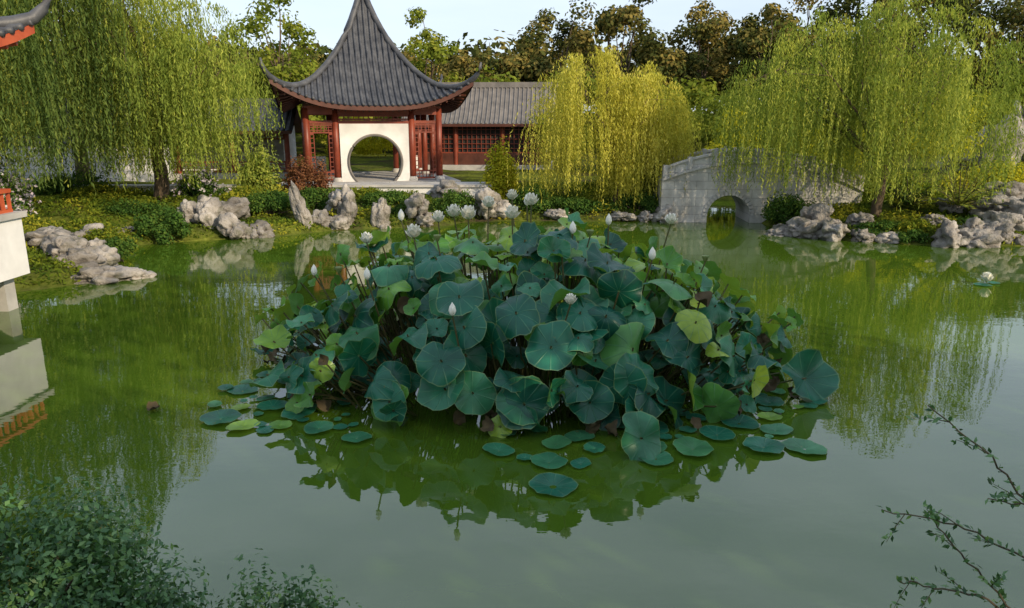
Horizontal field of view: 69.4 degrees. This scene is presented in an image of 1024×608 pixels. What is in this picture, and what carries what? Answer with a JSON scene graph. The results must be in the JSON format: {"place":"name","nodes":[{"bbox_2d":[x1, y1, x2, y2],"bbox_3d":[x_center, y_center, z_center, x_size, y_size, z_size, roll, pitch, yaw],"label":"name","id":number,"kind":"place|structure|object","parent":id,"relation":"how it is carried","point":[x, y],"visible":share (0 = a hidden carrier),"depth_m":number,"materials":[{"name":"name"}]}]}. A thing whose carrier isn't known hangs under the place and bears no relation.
{"place":"outdoors","nodes":[
{"label":"outdoors","id":0,"kind":"place"},
{"bbox_2d":[147,401,159,410],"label":"floating dead leaf","id":1,"kind":"object","parent":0,"point":[152,405],"visible":1,"depth_m":10.21,"materials":[{"name":"brown plant"}]},
{"bbox_2d":[0,200,1023,607],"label":"pond water","id":2,"kind":"structure","parent":0,"point":[424,506],"depth_m":8.77,"materials":[{"name":"green liquid"}]},
{"bbox_2d":[199,189,839,496],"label":"lotus plants","id":3,"kind":"object","parent":2,"relation":"in","point":[602,318],"visible":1,"depth_m":10.05,"materials":[{"name":"green plant"}]},
{"bbox_2d":[973,272,999,285],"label":"white water lily","id":4,"kind":"object","parent":2,"relation":"on","point":[987,276],"visible":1,"depth_m":17.95,"materials":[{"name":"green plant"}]},
{"bbox_2d":[5,105,1023,291],"bbox_3d":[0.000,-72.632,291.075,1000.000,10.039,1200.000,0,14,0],"label":"ground","id":5,"kind":"structure","parent":0,"point":[369,162],"depth_m":28.88,"materials":[{"name":"green plant"}]},
{"bbox_2d":[0,156,34,204],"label":"flowering shrub","id":6,"kind":"object","parent":5,"relation":"on","point":[1,178],"visible":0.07,"depth_m":26.14,"materials":[{"name":"green plant"}]},
{"bbox_2d":[0,168,41,219],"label":"flowering shrub","id":7,"kind":"object","parent":5,"relation":"on","point":[17,197],"visible":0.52,"depth_m":23.95,"materials":[{"name":"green plant"}]},
{"bbox_2d":[0,0,50,311],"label":"waterside pavilion","id":8,"kind":"structure","parent":5,"relation":"on","point":[14,29],"depth_m":15.19,"materials":[{"name":"paint"}]},
{"bbox_2d":[10,9,84,76],"bbox_3d":[-26.953,-13.165,36.649,11.169,14.450,12.284,0,14,0],"label":"broadleaf tree","id":9,"kind":"object","parent":5,"relation":"on","point":[50,39],"depth_m":37.22,"materials":[{"name":"green plant"}]},
{"bbox_2d":[0,0,140,183],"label":"broadleaf tree","id":10,"kind":"object","parent":5,"relation":"on","point":[85,166],"visible":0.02,"depth_m":33.24,"materials":[{"name":"green plant"}]},
{"bbox_2d":[24,167,119,195],"bbox_3d":[-18.518,-4.849,30.690,4.766,1.678,2.038,0,14,0],"label":"shrub","id":11,"kind":"object","parent":5,"relation":"on","point":[51,190],"visible":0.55,"depth_m":30.37,"materials":[{"name":"green plant"}]},
{"bbox_2d":[0,0,163,194],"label":"willow tree","id":12,"kind":"object","parent":5,"relation":"on","point":[49,112],"visible":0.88,"depth_m":24.26,"materials":[{"name":"green plant"}]},
{"bbox_2d":[0,145,173,181],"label":"wall","id":13,"kind":"structure","parent":5,"relation":"on","point":[144,177],"depth_m":36.57,"materials":[{"name":"white paint"}]},
{"bbox_2d":[3,136,166,144],"bbox_3d":[-27.498,-7.971,36.064,21.000,0.420,0.680,-1,14,-3],"label":"tile coping","id":14,"kind":"object","parent":13,"relation":"on","point":[49,138],"depth_m":36.11,"materials":[{"name":"grey tile"}]},
{"bbox_2d":[24,223,156,284],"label":"shore rocks","id":15,"kind":"object","parent":5,"relation":"on","point":[97,259],"visible":0.77,"depth_m":19.27,"materials":[{"name":"stone"}]},
{"bbox_2d":[82,228,130,240],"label":"shrub","id":16,"kind":"object","parent":15,"relation":"on","point":[100,234],"visible":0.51,"depth_m":22.01,"materials":[{"name":"green plant"}]},
{"bbox_2d":[103,236,137,261],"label":"shrub","id":17,"kind":"object","parent":15,"relation":"on","point":[128,245],"visible":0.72,"depth_m":20.52,"materials":[{"name":"green plant"}]},
{"bbox_2d":[61,180,152,199],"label":"shrub","id":18,"kind":"object","parent":5,"relation":"on","point":[101,189],"visible":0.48,"depth_m":28.61,"materials":[{"name":"green plant"}]},
{"bbox_2d":[0,473,217,607],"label":"foreground shrub","id":19,"kind":"object","parent":5,"relation":"on","point":[23,578],"visible":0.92,"depth_m":4.55,"materials":[{"name":"green plant"}]},
{"bbox_2d":[28,544,213,607],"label":"foreground shrub","id":20,"kind":"object","parent":5,"relation":"on","point":[101,595],"visible":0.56,"depth_m":4.51,"materials":[{"name":"green plant"}]},
{"bbox_2d":[91,198,170,216],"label":"shrub","id":21,"kind":"object","parent":5,"relation":"on","point":[116,207],"visible":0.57,"depth_m":25.97,"materials":[{"name":"green plant"}]},
{"bbox_2d":[0,0,284,199],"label":"willow tree","id":22,"kind":"object","parent":5,"relation":"on","point":[181,93],"visible":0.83,"depth_m":26.06,"materials":[{"name":"green plant"}]},
{"bbox_2d":[129,205,192,244],"bbox_3d":[-11.490,-2.490,24.102,2.264,1.438,1.322,0,14,0],"label":"shrub","id":23,"kind":"object","parent":5,"relation":"on","point":[154,224],"visible":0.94,"depth_m":23.79,"materials":[{"name":"green plant"}]},
{"bbox_2d":[47,98,301,178],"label":"covered walkway","id":24,"kind":"structure","parent":5,"relation":"on","point":[286,148],"depth_m":38.65,"materials":[{"name":"tile"}]},
{"bbox_2d":[112,194,274,238],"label":"shore rocks","id":25,"kind":"object","parent":5,"relation":"on","point":[224,216],"visible":0.76,"depth_m":25.13,"materials":[{"name":"stone"}]},
{"bbox_2d":[172,168,231,197],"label":"flowering shrub","id":26,"kind":"object","parent":5,"relation":"on","point":[208,186],"visible":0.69,"depth_m":29.12,"materials":[{"name":"green plant"}]},
{"bbox_2d":[205,184,263,195],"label":"shrub","id":27,"kind":"object","parent":5,"relation":"on","point":[237,189],"visible":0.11,"depth_m":30.16,"materials":[{"name":"green plant"}]},
{"bbox_2d":[233,142,284,191],"bbox_3d":[-10.598,-5.539,31.043,2.268,2.465,1.730,0,14,0],"label":"shrub","id":28,"kind":"object","parent":5,"relation":"on","point":[263,176],"visible":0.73,"depth_m":30.75,"materials":[{"name":"green plant"}]},
{"bbox_2d":[32,182,491,198],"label":"stone terrace","id":29,"kind":"structure","parent":5,"relation":"on","point":[473,188],"depth_m":31.64,"materials":[{"name":"white stone"}]},
{"bbox_2d":[259,0,481,181],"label":"moon gate pavilion","id":30,"kind":"structure","parent":29,"relation":"on","point":[367,68],"depth_m":33.97,"materials":[{"name":"tile"}]},
{"bbox_2d":[210,0,322,97],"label":"broadleaf tree","id":31,"kind":"object","parent":5,"relation":"on","point":[299,71],"visible":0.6,"depth_m":48.14,"materials":[{"name":"green plant"}]},
{"bbox_2d":[227,189,309,214],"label":"shrub","id":32,"kind":"object","parent":5,"relation":"on","point":[276,200],"visible":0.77,"depth_m":26.88,"materials":[{"name":"green plant"}]},
{"bbox_2d":[196,548,361,607],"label":"foreground shrub","id":33,"kind":"object","parent":5,"relation":"on","point":[310,602],"visible":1,"depth_m":4.65,"materials":[{"name":"green plant"}]},
{"bbox_2d":[279,152,333,191],"bbox_3d":[-8.578,-5.206,30.686,2.135,2.196,1.898,-6,15,-23],"label":"red leaf shrub","id":34,"kind":"object","parent":5,"relation":"on","point":[305,175],"visible":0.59,"depth_m":30.45,"materials":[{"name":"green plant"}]},
{"bbox_2d":[299,186,337,209],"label":"shrub","id":35,"kind":"object","parent":5,"relation":"on","point":[311,195],"visible":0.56,"depth_m":28.43,"materials":[{"name":"green plant"}]},
{"bbox_2d":[323,117,392,157],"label":"yellow shrub","id":36,"kind":"object","parent":5,"relation":"on","point":[363,148],"visible":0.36,"depth_m":41.55,"materials":[{"name":"green plant"}]},
{"bbox_2d":[350,186,382,201],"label":"shrub","id":37,"kind":"object","parent":5,"relation":"on","point":[363,191],"visible":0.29,"depth_m":30.24,"materials":[{"name":"green plant"}]},
{"bbox_2d":[359,188,409,208],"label":"shrub","id":38,"kind":"object","parent":5,"relation":"on","point":[369,198],"visible":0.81,"depth_m":29.14,"materials":[{"name":"green plant"}]},
{"bbox_2d":[390,200,406,214],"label":"shrub","id":39,"kind":"object","parent":5,"relation":"on","point":[396,209],"visible":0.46,"depth_m":28.17,"materials":[{"name":"green plant"}]},
{"bbox_2d":[288,179,510,229],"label":"scholar rocks","id":40,"kind":"object","parent":5,"relation":"on","point":[342,201],"visible":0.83,"depth_m":27.22,"materials":[{"name":"stone"}]},
{"bbox_2d":[403,6,461,81],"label":"broadleaf tree","id":41,"kind":"object","parent":5,"relation":"on","point":[431,49],"visible":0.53,"depth_m":51.35,"materials":[{"name":"green plant"}]},
{"bbox_2d":[431,189,478,220],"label":"shrub","id":42,"kind":"object","parent":5,"relation":"on","point":[459,198],"visible":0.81,"depth_m":28.76,"materials":[{"name":"green plant"}]},
{"bbox_2d":[402,82,557,170],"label":"garden hall","id":43,"kind":"structure","parent":5,"relation":"on","point":[479,121],"depth_m":45.25,"materials":[{"name":"tile"}]},
{"bbox_2d":[479,136,520,198],"bbox_3d":[-0.480,-5.842,31.683,1.714,2.740,1.601,-4,15,-17],"label":"yellow shrub","id":44,"kind":"object","parent":5,"relation":"on","point":[496,173],"visible":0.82,"depth_m":31.49,"materials":[{"name":"green plant"}]},
{"bbox_2d":[1,64,1023,144],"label":"background trees","id":45,"kind":"object","parent":5,"relation":"on","point":[699,91],"visible":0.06,"depth_m":53.51,"materials":[{"name":"green plant"}]},
{"bbox_2d":[5,25,1023,113],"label":"background trees","id":46,"kind":"object","parent":5,"relation":"on","point":[476,51],"visible":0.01,"depth_m":74.71,"materials":[{"name":"green plant"}]},
{"bbox_2d":[14,180,1023,285],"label":"ground cover plants","id":47,"kind":"object","parent":5,"relation":"on","point":[45,205],"visible":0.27,"depth_m":26.32,"materials":[{"name":"green plant"}]},
{"bbox_2d":[45,0,1023,141],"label":"background trees","id":48,"kind":"object","parent":5,"relation":"on","point":[645,47],"visible":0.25,"depth_m":59.95,"materials":[{"name":"green plant"}]},
{"bbox_2d":[507,184,561,214],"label":"shrub","id":49,"kind":"object","parent":5,"relation":"on","point":[521,194],"visible":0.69,"depth_m":29.67,"materials":[{"name":"green plant"}]},
{"bbox_2d":[544,196,608,214],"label":"shrub","id":50,"kind":"object","parent":5,"relation":"on","point":[578,204],"visible":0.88,"depth_m":29.50,"materials":[{"name":"green plant"}]},
{"bbox_2d":[505,44,712,208],"bbox_3d":[3.935,-6.962,29.812,8.400,6.622,5.000,0,14,0],"label":"willow tree","id":51,"kind":"object","parent":5,"relation":"on","point":[624,131],"visible":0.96,"depth_m":28.88,"materials":[{"name":"yellow plant"}]},
{"bbox_2d":[543,204,678,221],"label":"shore rocks","id":52,"kind":"object","parent":5,"relation":"on","point":[643,216],"visible":0.78,"depth_m":29.01,"materials":[{"name":"stone"}]},
{"bbox_2d":[583,168,653,195],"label":"shrub","id":53,"kind":"object","parent":5,"relation":"on","point":[591,184],"visible":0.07,"depth_m":33.03,"materials":[{"name":"green plant"}]},
{"bbox_2d":[605,189,658,213],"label":"shrub","id":54,"kind":"object","parent":5,"relation":"on","point":[650,203],"visible":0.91,"depth_m":29.43,"materials":[{"name":"green plant"}]},
{"bbox_2d":[637,150,669,191],"bbox_3d":[5.896,-5.469,30.471,1.505,1.736,1.066,0,14,0],"label":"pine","id":55,"kind":"object","parent":5,"relation":"on","point":[647,185],"visible":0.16,"depth_m":30.23,"materials":[{"name":"green plant"}]},
{"bbox_2d":[528,70,978,154],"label":"shrub border","id":56,"kind":"object","parent":5,"relation":"on","point":[708,126],"visible":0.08,"depth_m":40.66,"materials":[{"name":"green plant"}]},
{"bbox_2d":[654,146,864,222],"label":"stone arch bridge","id":57,"kind":"structure","parent":5,"relation":"on","point":[697,198],"depth_m":28.42,"materials":[{"name":"grey stone"}]},
{"bbox_2d":[760,189,824,223],"bbox_3d":[10.408,-3.481,27.201,2.626,1.470,1.797,0,14,0],"label":"shrub","id":58,"kind":"object","parent":5,"relation":"on","point":[778,208],"visible":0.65,"depth_m":26.85,"materials":[{"name":"green plant"}]},
{"bbox_2d":[764,203,899,243],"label":"shore rocks","id":59,"kind":"object","parent":5,"relation":"on","point":[814,221],"visible":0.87,"depth_m":24.86,"materials":[{"name":"stone"}]},
{"bbox_2d":[704,88,993,168],"bbox_3d":[15.983,-8.192,34.699,13.336,3.893,7.007,0,14,0],"label":"yellow shrub","id":60,"kind":"object","parent":5,"relation":"on","point":[717,146],"visible":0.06,"depth_m":34.68,"materials":[{"name":"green plant"}]},
{"bbox_2d":[710,0,1023,216],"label":"willow tree","id":61,"kind":"object","parent":5,"relation":"on","point":[880,140],"visible":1,"depth_m":24.44,"materials":[{"name":"green plant"}]},
{"bbox_2d":[854,219,899,235],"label":"shrub","id":62,"kind":"object","parent":5,"relation":"on","point":[874,229],"visible":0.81,"depth_m":24.43,"materials":[{"name":"green plant"}]},
{"bbox_2d":[862,170,958,198],"bbox_3d":[15.408,-4.481,29.264,4.758,1.621,1.894,0,14,0],"label":"shrub","id":63,"kind":"object","parent":5,"relation":"on","point":[864,193],"visible":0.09,"depth_m":29.05,"materials":[{"name":"green plant"}]},
{"bbox_2d":[895,229,930,244],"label":"shrub","id":64,"kind":"object","parent":5,"relation":"on","point":[915,235],"visible":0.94,"depth_m":23.72,"materials":[{"name":"green plant"}]},
{"bbox_2d":[895,218,934,234],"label":"shrub","id":65,"kind":"object","parent":5,"relation":"on","point":[923,225],"visible":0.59,"depth_m":24.11,"materials":[{"name":"green plant"}]},
{"bbox_2d":[886,173,945,205],"bbox_3d":[14.251,-4.062,26.369,2.124,1.148,2.419,11,18,37],"label":"sago palm","id":66,"kind":"object","parent":5,"relation":"on","point":[906,201],"visible":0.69,"depth_m":26.41,"materials":[{"name":"green plant"}]},
{"bbox_2d":[875,404,1023,607],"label":"twig shrub","id":67,"kind":"object","parent":5,"relation":"on","point":[934,517],"visible":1,"depth_m":3.37,"materials":[{"name":"green plant"}]},
{"bbox_2d":[900,154,1011,207],"bbox_3d":[15.541,-4.239,25.265,3.252,1.816,2.962,-4,15,-15],"label":"sago palm","id":68,"kind":"object","parent":5,"relation":"on","point":[969,198],"visible":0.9,"depth_m":25.27,"materials":[{"name":"green plant"}]},
{"bbox_2d":[955,214,981,224],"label":"shrub","id":69,"kind":"object","parent":5,"relation":"on","point":[963,220],"visible":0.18,"depth_m":24.43,"materials":[{"name":"green plant"}]},
{"bbox_2d":[921,181,1023,248],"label":"shore rocks","id":70,"kind":"object","parent":5,"relation":"on","point":[996,226],"visible":0.79,"depth_m":23.66,"materials":[{"name":"stone"}]},
{"bbox_2d":[930,102,1023,172],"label":"distant rocks","id":71,"kind":"object","parent":5,"relation":"on","point":[1021,138],"visible":0.27,"depth_m":40.80,"materials":[{"name":"stone"}]},
{"bbox_2d":[935,159,1023,191],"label":"shrub","id":72,"kind":"object","parent":5,"relation":"on","point":[1017,178],"visible":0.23,"depth_m":29.86,"materials":[{"name":"green plant"}]},
{"bbox_2d":[50,0,1023,112],"label":"sky","id":73,"kind":"structure","parent":0,"point":[328,18],"materials":[{"name":"white"}]}
]}

